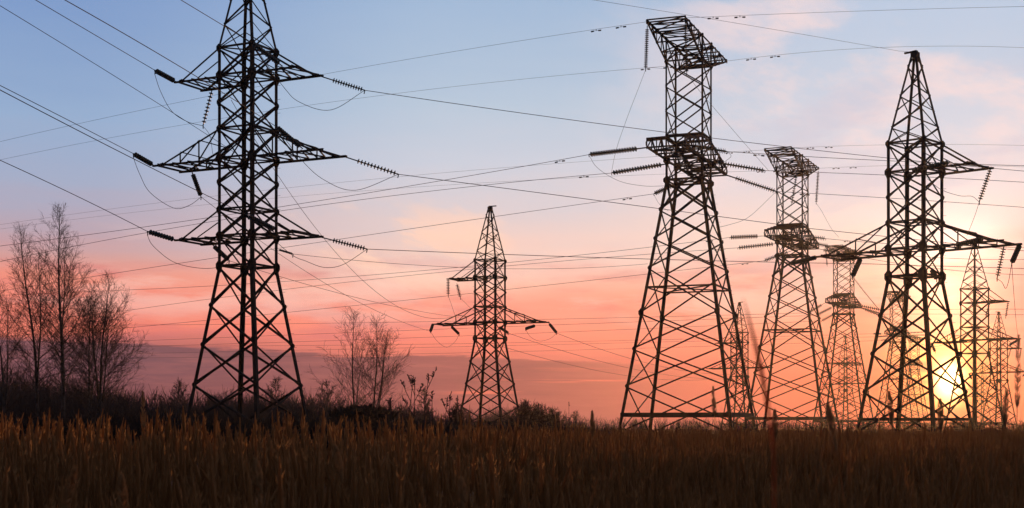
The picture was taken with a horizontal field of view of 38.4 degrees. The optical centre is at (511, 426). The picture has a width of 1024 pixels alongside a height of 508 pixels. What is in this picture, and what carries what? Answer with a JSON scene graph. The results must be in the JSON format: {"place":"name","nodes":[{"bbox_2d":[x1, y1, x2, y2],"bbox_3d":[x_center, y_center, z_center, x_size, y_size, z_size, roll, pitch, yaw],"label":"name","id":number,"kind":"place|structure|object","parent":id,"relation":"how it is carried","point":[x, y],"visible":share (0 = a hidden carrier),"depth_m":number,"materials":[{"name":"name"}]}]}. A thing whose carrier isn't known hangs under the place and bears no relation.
{"place":"outdoors","nodes":[
{"label":"outdoors","id":0,"kind":"place"},
{"bbox_2d":[116,471,127,507],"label":"grass stalk","id":1,"kind":"object","parent":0,"point":[122,497],"depth_m":4.21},
{"bbox_2d":[141,390,145,429],"bbox_3d":[-2.248,0.687,8.990,0.039,1.826,0.042,0,0,0],"label":"grass stalk","id":2,"kind":"object","parent":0,"point":[143,420],"depth_m":8.98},
{"bbox_2d":[251,457,262,507],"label":"grass stalk","id":3,"kind":"object","parent":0,"point":[257,480],"depth_m":4.39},
{"bbox_2d":[456,475,466,507],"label":"grass stalk","id":4,"kind":"object","parent":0,"point":[461,492],"depth_m":4.18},
{"bbox_2d":[0,0,1023,429],"label":"sky","id":5,"kind":"structure","parent":0,"point":[839,99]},
{"bbox_2d":[0,407,1023,507],"bbox_3d":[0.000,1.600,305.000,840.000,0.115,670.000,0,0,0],"label":"ground","id":6,"kind":"structure","parent":0,"point":[422,477],"depth_m":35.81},
{"bbox_2d":[0,279,56,419],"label":"birch tree","id":7,"kind":"object","parent":6,"relation":"on","point":[4,399],"visible":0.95,"depth_m":106.16,"materials":[{"name":"brown plant"}]},
{"bbox_2d":[0,222,86,421],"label":"birch tree","id":8,"kind":"object","parent":6,"relation":"on","point":[35,365],"visible":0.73,"depth_m":108.02,"materials":[{"name":"brown plant"}]},
{"bbox_2d":[10,202,100,422],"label":"birch tree","id":9,"kind":"object","parent":6,"relation":"on","point":[67,285],"visible":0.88,"depth_m":103.99,"materials":[{"name":"brown plant"}]},
{"bbox_2d":[61,465,77,507],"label":"grass stalk","id":10,"kind":"object","parent":6,"relation":"on","point":[68,491],"depth_m":4.41,"materials":[{"name":"plant"}]},
{"bbox_2d":[34,269,152,417],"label":"birch tree","id":11,"kind":"object","parent":6,"relation":"on","point":[100,396],"visible":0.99,"depth_m":99.73,"materials":[{"name":"brown plant"}]},
{"bbox_2d":[65,279,136,418],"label":"birch tree","id":12,"kind":"object","parent":6,"relation":"on","point":[90,401],"visible":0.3,"depth_m":111.88,"materials":[{"name":"brown plant"}]},
{"bbox_2d":[156,377,190,405],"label":"tree","id":13,"kind":"object","parent":6,"relation":"on","point":[179,388],"visible":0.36,"depth_m":139.86,"materials":[{"name":"brown plant"}]},
{"bbox_2d":[0,353,450,428],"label":"thicket","id":14,"kind":"object","parent":6,"relation":"on","point":[47,400],"visible":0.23,"depth_m":124.08,"materials":[{"name":"plant"}]},
{"bbox_2d":[152,0,346,426],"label":"transmission tower","id":15,"kind":"structure","parent":6,"relation":"on","point":[252,236],"depth_m":84.52,"materials":[{"name":"metal"}]},
{"bbox_2d":[1,6,245,159],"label":"power line","id":16,"kind":"object","parent":15,"relation":"attached to","point":[116,77],"visible":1,"depth_m":67.75,"materials":[{"name":"metal"}]},
{"bbox_2d":[133,152,154,165],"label":"insulator string","id":17,"kind":"object","parent":15,"relation":"attached to","point":[138,156],"visible":1,"depth_m":85.49,"materials":[{"name":"ceramic"}]},
{"bbox_2d":[0,85,132,153],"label":"power line","id":18,"kind":"object","parent":17,"relation":"attached to","point":[61,116],"visible":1,"depth_m":76.94,"materials":[{"name":"metal"}]},
{"bbox_2d":[147,230,176,240],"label":"insulator string","id":19,"kind":"object","parent":15,"relation":"attached to","point":[160,235],"visible":1,"depth_m":84.77,"materials":[{"name":"ceramic"}]},
{"bbox_2d":[0,160,145,230],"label":"power line","id":20,"kind":"object","parent":19,"relation":"attached to","point":[75,195],"visible":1,"depth_m":76.30,"materials":[{"name":"metal"}]},
{"bbox_2d":[154,69,176,82],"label":"insulator string","id":21,"kind":"object","parent":15,"relation":"attached to","point":[164,75],"visible":1,"depth_m":84.78,"materials":[{"name":"ceramic"}]},
{"bbox_2d":[247,214,277,230],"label":"insulator string","id":22,"kind":"object","parent":15,"relation":"attached to","point":[262,222],"visible":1,"depth_m":81.51,"materials":[{"name":"ceramic"}]},
{"bbox_2d":[0,90,247,215],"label":"power line","id":23,"kind":"object","parent":22,"relation":"attached to","point":[116,150],"visible":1,"depth_m":65.61,"materials":[{"name":"metal"}]},
{"bbox_2d":[251,42,282,65],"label":"insulator string","id":24,"kind":"object","parent":15,"relation":"attached to","point":[266,53],"visible":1,"depth_m":81.42,"materials":[{"name":"ceramic"}]},
{"bbox_2d":[276,126,302,148],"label":"insulator string","id":25,"kind":"object","parent":15,"relation":"attached to","point":[290,138],"visible":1,"depth_m":80.77,"materials":[{"name":"ceramic"}]},
{"bbox_2d":[65,0,275,126],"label":"power line","id":26,"kind":"object","parent":25,"relation":"attached to","point":[166,58],"visible":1,"depth_m":66.44,"materials":[{"name":"metal"}]},
{"bbox_2d":[231,100,454,318],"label":"power line","id":27,"kind":"object","parent":15,"relation":"attached to","point":[333,249],"visible":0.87,"depth_m":108.30,"materials":[{"name":"metal"}]},
{"bbox_2d":[323,77,364,93],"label":"insulator string","id":28,"kind":"object","parent":15,"relation":"attached to","point":[346,84],"visible":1,"depth_m":84.72,"materials":[{"name":"ceramic"}]},
{"bbox_2d":[365,90,1019,170],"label":"power line","id":29,"kind":"object","parent":28,"relation":"attached to","point":[665,132],"visible":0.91,"depth_m":92.67,"materials":[{"name":"metal"}]},
{"bbox_2d":[324,237,367,252],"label":"insulator string","id":30,"kind":"object","parent":15,"relation":"attached to","point":[347,244],"visible":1,"depth_m":84.70,"materials":[{"name":"ceramic"}]},
{"bbox_2d":[369,249,1023,268],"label":"power line","id":31,"kind":"object","parent":30,"relation":"attached to","point":[669,259],"visible":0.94,"depth_m":92.57,"materials":[{"name":"metal"}]},
{"bbox_2d":[346,157,398,177],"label":"insulator string","id":32,"kind":"object","parent":15,"relation":"attached to","point":[375,166],"visible":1,"depth_m":83.94,"materials":[{"name":"ceramic"}]},
{"bbox_2d":[399,174,1022,250],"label":"power line","id":33,"kind":"object","parent":32,"relation":"attached to","point":[664,209],"visible":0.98,"depth_m":90.90,"materials":[{"name":"metal"}]},
{"bbox_2d":[263,376,293,410],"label":"tree","id":34,"kind":"object","parent":6,"relation":"on","point":[273,386],"visible":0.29,"depth_m":134.98,"materials":[{"name":"brown plant"}]},
{"bbox_2d":[0,405,624,454],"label":"dark undergrowth","id":35,"kind":"object","parent":6,"relation":"on","point":[134,426],"visible":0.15,"depth_m":67.68,"materials":[{"name":"plant"}]},
{"bbox_2d":[315,379,348,411],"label":"tree","id":36,"kind":"object","parent":6,"relation":"on","point":[328,385],"visible":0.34,"depth_m":139.99,"materials":[{"name":"brown plant"}]},
{"bbox_2d":[333,443,347,506],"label":"grass stalk","id":37,"kind":"object","parent":6,"relation":"on","point":[339,465],"depth_m":4.98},
{"bbox_2d":[307,305,390,415],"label":"birch tree","id":38,"kind":"object","parent":6,"relation":"on","point":[352,369],"visible":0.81,"depth_m":112.02,"materials":[{"name":"brown plant"}]},
{"bbox_2d":[326,402,400,429],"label":"hedge","id":39,"kind":"object","parent":6,"relation":"on","point":[370,410],"visible":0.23,"depth_m":90.95,"materials":[{"name":"plant"}]},
{"bbox_2d":[333,311,418,407],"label":"birch tree","id":40,"kind":"object","parent":6,"relation":"on","point":[383,357],"visible":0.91,"depth_m":109.72,"materials":[{"name":"brown plant"}]},
{"bbox_2d":[397,375,414,436],"bbox_3d":[-1.867,0.344,25.982,0.323,2.512,0.146,0,0,0],"label":"dry weed","id":41,"kind":"object","parent":6,"relation":"on","point":[401,411],"visible":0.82,"depth_m":25.99,"materials":[{"name":"brown plant"}]},
{"bbox_2d":[402,374,423,424],"bbox_3d":[-1.786,0.330,26.486,0.411,2.541,0.107,0,0,-20],"label":"dry weed","id":42,"kind":"object","parent":6,"relation":"on","point":[420,390],"visible":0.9,"depth_m":26.49,"materials":[{"name":"brown plant"}]},
{"bbox_2d":[413,386,435,424],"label":"bush","id":43,"kind":"object","parent":6,"relation":"on","point":[428,403],"visible":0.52,"depth_m":129.93,"materials":[{"name":"brown plant"}]},
{"bbox_2d":[417,367,436,436],"bbox_3d":[-1.526,0.273,25.970,0.416,2.654,0.137,0,0,0],"label":"dry weed","id":44,"kind":"object","parent":6,"relation":"on","point":[432,376],"visible":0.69,"depth_m":25.99,"materials":[{"name":"brown plant"}]},
{"bbox_2d":[440,401,474,426],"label":"bare bush","id":45,"kind":"object","parent":6,"relation":"on","point":[463,417],"visible":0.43,"depth_m":144.91,"materials":[{"name":"brown plant"}]},
{"bbox_2d":[434,205,549,427],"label":"transmission tower","id":46,"kind":"structure","parent":6,"relation":"on","point":[484,322],"depth_m":149.68,"materials":[{"name":"metal"}]},
{"bbox_2d":[502,398,540,428],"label":"bare bush","id":47,"kind":"object","parent":6,"relation":"on","point":[523,411],"visible":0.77,"depth_m":149.74,"materials":[{"name":"brown plant"}]},
{"bbox_2d":[526,400,553,428],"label":"bare bush","id":48,"kind":"object","parent":6,"relation":"on","point":[543,420],"visible":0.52,"depth_m":151.68,"materials":[{"name":"brown plant"}]},
{"bbox_2d":[542,406,566,429],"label":"bare bush","id":49,"kind":"object","parent":6,"relation":"on","point":[557,417],"visible":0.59,"depth_m":153.53,"materials":[{"name":"brown plant"}]},
{"bbox_2d":[618,15,756,438],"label":"transmission tower","id":50,"kind":"structure","parent":6,"relation":"on","point":[676,152],"depth_m":128.75,"materials":[{"name":"metal"}]},
{"bbox_2d":[0,22,642,141],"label":"power line","id":51,"kind":"object","parent":50,"relation":"attached to","point":[361,67],"visible":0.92,"depth_m":131.32,"materials":[{"name":"metal"}]},
{"bbox_2d":[1,66,671,159],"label":"power line","id":52,"kind":"object","parent":50,"relation":"attached to","point":[365,97],"visible":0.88,"depth_m":148.99,"materials":[{"name":"metal"}]},
{"bbox_2d":[588,146,645,156],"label":"insulator string","id":53,"kind":"object","parent":50,"relation":"attached to","point":[614,151],"visible":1,"depth_m":124.10,"materials":[{"name":"ceramic"}]},
{"bbox_2d":[2,154,588,245],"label":"power line","id":54,"kind":"object","parent":53,"relation":"attached to","point":[557,161],"visible":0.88,"depth_m":133.24,"materials":[{"name":"metal"}]},
{"bbox_2d":[611,162,664,174],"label":"insulator string","id":55,"kind":"object","parent":50,"relation":"attached to","point":[657,165],"visible":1,"depth_m":131.54,"materials":[{"name":"ceramic"}]},
{"bbox_2d":[0,173,608,261],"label":"power line","id":56,"kind":"object","parent":55,"relation":"attached to","point":[333,203],"visible":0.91,"depth_m":141.44,"materials":[{"name":"metal"}]},
{"bbox_2d":[644,26,648,71],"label":"insulator string","id":57,"kind":"object","parent":50,"relation":"hanging from","point":[646,47],"visible":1,"depth_m":123.29,"materials":[{"name":"ceramic"}]},
{"bbox_2d":[653,181,680,194],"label":"insulator string","id":58,"kind":"object","parent":50,"relation":"attached to","point":[659,191],"visible":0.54,"depth_m":138.82,"materials":[{"name":"ceramic"}]},
{"bbox_2d":[3,194,650,290],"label":"power line","id":59,"kind":"object","parent":58,"relation":"attached to","point":[365,235],"visible":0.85,"depth_m":148.98,"materials":[{"name":"metal"}]},
{"bbox_2d":[683,22,688,75],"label":"insulator string","id":60,"kind":"object","parent":50,"relation":"hanging from","point":[685,45],"visible":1,"depth_m":122.13,"materials":[{"name":"ceramic"}]},
{"bbox_2d":[685,144,726,153],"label":"insulator string","id":61,"kind":"object","parent":50,"relation":"attached to","point":[712,149],"visible":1,"depth_m":121.71,"materials":[{"name":"ceramic"}]},
{"bbox_2d":[727,151,1023,165],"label":"power line","id":62,"kind":"object","parent":61,"relation":"attached to","point":[754,154],"visible":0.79,"depth_m":120.88,"materials":[{"name":"metal"}]},
{"bbox_2d":[707,160,764,172],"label":"insulator string","id":63,"kind":"object","parent":50,"relation":"attached to","point":[741,166],"visible":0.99,"depth_m":129.00,"materials":[{"name":"ceramic"}]},
{"bbox_2d":[765,170,1015,181],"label":"power line","id":64,"kind":"object","parent":63,"relation":"attached to","point":[791,172],"visible":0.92,"depth_m":128.08,"materials":[{"name":"metal"}]},
{"bbox_2d":[727,175,775,193],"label":"insulator string","id":65,"kind":"object","parent":50,"relation":"attached to","point":[758,185],"visible":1,"depth_m":136.35,"materials":[{"name":"ceramic"}]},
{"bbox_2d":[776,191,1023,207],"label":"power line","id":66,"kind":"object","parent":65,"relation":"attached to","point":[892,198],"visible":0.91,"depth_m":135.45,"materials":[{"name":"metal"}]},
{"bbox_2d":[690,6,1023,18],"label":"power line","id":67,"kind":"object","parent":50,"relation":"attached to","point":[743,16],"visible":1,"depth_m":121.13,"materials":[{"name":"metal"}]},
{"bbox_2d":[421,403,1023,434],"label":"thicket","id":68,"kind":"object","parent":6,"relation":"on","point":[677,425],"visible":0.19,"depth_m":187.46,"materials":[{"name":"plant"}]},
{"bbox_2d":[706,302,772,428],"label":"transmission tower","id":69,"kind":"structure","parent":6,"relation":"on","point":[736,367],"depth_m":265.88,"materials":[{"name":"metal"}]},
{"bbox_2d":[743,298,774,507],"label":"grass stalk","id":70,"kind":"object","parent":6,"relation":"on","point":[762,376],"depth_m":1.25,"materials":[{"name":"plant"}]},
{"bbox_2d":[743,146,838,429],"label":"transmission tower","id":71,"kind":"structure","parent":6,"relation":"on","point":[786,239],"depth_m":185.93,"materials":[{"name":"metal"}]},
{"bbox_2d":[0,150,756,224],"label":"power line","id":72,"kind":"object","parent":71,"relation":"attached to","point":[402,176],"visible":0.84,"depth_m":198.86,"materials":[{"name":"metal"}]},
{"bbox_2d":[4,170,779,228],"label":"power line","id":73,"kind":"object","parent":71,"relation":"attached to","point":[423,186],"visible":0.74,"depth_m":216.80,"materials":[{"name":"metal"}]},
{"bbox_2d":[730,234,757,239],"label":"insulator string","id":74,"kind":"object","parent":71,"relation":"attached to","point":[744,236],"visible":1,"depth_m":181.46,"materials":[{"name":"ceramic"}]},
{"bbox_2d":[1,237,729,295],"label":"power line","id":75,"kind":"object","parent":74,"relation":"attached to","point":[413,271],"visible":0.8,"depth_m":199.47,"materials":[{"name":"metal"}]},
{"bbox_2d":[739,242,772,248],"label":"insulator string","id":76,"kind":"object","parent":71,"relation":"attached to","point":[758,245],"visible":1,"depth_m":188.75,"materials":[{"name":"ceramic"}]},
{"bbox_2d":[3,248,730,323],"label":"power line","id":77,"kind":"object","parent":76,"relation":"hanging from","point":[407,275],"visible":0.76,"depth_m":208.57,"materials":[{"name":"metal"}]},
{"bbox_2d":[764,251,789,261],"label":"insulator string","id":78,"kind":"object","parent":71,"relation":"attached to","point":[773,257],"visible":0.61,"depth_m":195.94,"materials":[{"name":"ceramic"}]},
{"bbox_2d":[0,261,758,336],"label":"power line","id":79,"kind":"object","parent":78,"relation":"attached to","point":[461,294],"visible":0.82,"depth_m":213.97,"materials":[{"name":"metal"}]},
{"bbox_2d":[826,401,844,506],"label":"grass stalk","id":80,"kind":"object","parent":6,"relation":"on","point":[830,416],"depth_m":4.59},
{"bbox_2d":[812,245,875,430],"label":"transmission tower","id":81,"kind":"structure","parent":6,"relation":"on","point":[842,303],"depth_m":282.94,"materials":[{"name":"metal"}]},
{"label":"insulator string","id":82,"kind":"object","parent":81,"relation":"attached to","visible":0},
{"bbox_2d":[41,313,790,326],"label":"power line","id":83,"kind":"object","parent":82,"relation":"attached to","point":[486,320],"visible":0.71,"depth_m":313.45,"materials":[{"name":"metal"}]},
{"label":"insulator string","id":84,"kind":"object","parent":81,"relation":"attached to","visible":0},
{"bbox_2d":[10,315,812,345],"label":"power line","id":85,"kind":"object","parent":84,"relation":"attached to","point":[457,328],"visible":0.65,"depth_m":318.93,"materials":[{"name":"metal"}]},
{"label":"insulator string","id":86,"kind":"object","parent":81,"relation":"attached to","visible":0},
{"bbox_2d":[23,321,808,349],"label":"power line","id":87,"kind":"object","parent":86,"relation":"attached to","point":[450,336],"visible":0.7,"depth_m":329.02,"materials":[{"name":"metal"}]},
{"bbox_2d":[822,337,869,431],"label":"transmission tower","id":88,"kind":"structure","parent":6,"relation":"on","point":[843,378],"depth_m":364.85,"materials":[{"name":"metal"}]},
{"bbox_2d":[875,291,919,432],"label":"transmission tower","id":89,"kind":"structure","parent":6,"relation":"on","point":[901,298],"depth_m":376.90,"materials":[{"name":"metal"}]},
{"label":"insulator string","id":90,"kind":"object","parent":89,"relation":"attached to","visible":0},
{"bbox_2d":[68,334,851,346],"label":"power line","id":91,"kind":"object","parent":90,"relation":"attached to","point":[532,342],"visible":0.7,"depth_m":416.22,"materials":[{"name":"metal"}]},
{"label":"insulator string","id":92,"kind":"object","parent":89,"relation":"attached to","visible":0},
{"bbox_2d":[47,337,851,355],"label":"power line","id":93,"kind":"object","parent":92,"relation":"attached to","point":[468,346],"visible":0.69,"depth_m":434.22,"materials":[{"name":"metal"}]},
{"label":"insulator string","id":94,"kind":"object","parent":89,"relation":"attached to","visible":0},
{"bbox_2d":[20,340,879,359],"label":"power line","id":95,"kind":"object","parent":94,"relation":"attached to","point":[474,352],"visible":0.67,"depth_m":441.47,"materials":[{"name":"metal"}]},
{"bbox_2d":[901,335,929,427],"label":"transmission tower","id":96,"kind":"structure","parent":6,"relation":"on","point":[919,360],"depth_m":559.19,"materials":[{"name":"metal"}]},
{"bbox_2d":[815,50,1021,435],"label":"transmission tower","id":97,"kind":"structure","parent":6,"relation":"on","point":[921,273],"depth_m":87.80,"materials":[{"name":"metal"}]},
{"bbox_2d":[596,0,906,51],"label":"power line","id":98,"kind":"object","parent":97,"relation":"attached to","point":[749,25],"visible":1,"depth_m":79.83,"materials":[{"name":"metal"}]},
{"bbox_2d":[789,255,816,266],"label":"insulator string","id":99,"kind":"object","parent":97,"relation":"attached to","point":[802,260],"visible":1,"depth_m":92.36,"materials":[{"name":"ceramic"}]},
{"bbox_2d":[851,258,861,279],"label":"insulator string","id":100,"kind":"object","parent":97,"relation":"hanging from","point":[856,267],"visible":1,"depth_m":91.09,"materials":[{"name":"ceramic"}]},
{"bbox_2d":[912,160,950,173],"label":"insulator string","id":101,"kind":"object","parent":97,"relation":"attached to","point":[930,166],"visible":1,"depth_m":84.59,"materials":[{"name":"ceramic"}]},
{"bbox_2d":[954,236,984,248],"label":"insulator string","id":102,"kind":"object","parent":97,"relation":"attached to","point":[969,241],"visible":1,"depth_m":83.13,"materials":[{"name":"ceramic"}]},
{"bbox_2d":[1010,244,1021,266],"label":"insulator string","id":103,"kind":"object","parent":97,"relation":"attached to","point":[1015,253],"visible":1,"depth_m":84.22,"materials":[{"name":"ceramic"}]},
{"bbox_2d":[932,244,1020,432],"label":"transmission tower","id":104,"kind":"structure","parent":6,"relation":"on","point":[974,356],"depth_m":180.34,"materials":[{"name":"metal"}]},
{"bbox_2d":[969,363,998,421],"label":"transmission tower","id":105,"kind":"structure","parent":6,"relation":"on","point":[984,393],"depth_m":519.85,"materials":[{"name":"metal"}]},
{"bbox_2d":[968,312,1023,427],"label":"transmission tower","id":106,"kind":"structure","parent":6,"relation":"on","point":[997,372],"depth_m":287.65,"materials":[{"name":"metal"}]},
{"bbox_2d":[711,385,718,502],"bbox_3d":[0.779,0.723,5.505,0.072,1.754,0.020,0,0,34],"label":"grass stalk","id":107,"kind":"object","parent":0,"point":[713,401],"depth_m":5.52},
{"bbox_2d":[772,408,777,507],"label":"grass stalk","id":108,"kind":"object","parent":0,"point":[775,431],"depth_m":6.51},
{"bbox_2d":[887,391,897,507],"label":"grass stalk","id":109,"kind":"object","parent":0,"point":[891,414],"depth_m":6.01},
{"bbox_2d":[937,397,943,507],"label":"grass stalk","id":110,"kind":"object","parent":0,"point":[940,412],"depth_m":5.99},
{"bbox_2d":[1001,387,1008,507],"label":"grass stalk","id":111,"kind":"object","parent":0,"point":[1004,416],"depth_m":5.48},
{"bbox_2d":[1014,334,1020,507],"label":"grass stalk","id":112,"kind":"object","parent":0,"point":[1017,401],"depth_m":4.98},
{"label":"insulator string","id":113,"kind":"object","parent":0,"visible":0},
{"bbox_2d":[296,254,641,268],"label":"power line","id":114,"kind":"object","parent":113,"relation":"attached to","point":[459,267],"visible":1,"depth_m":103.66,"materials":[{"name":"metal"}]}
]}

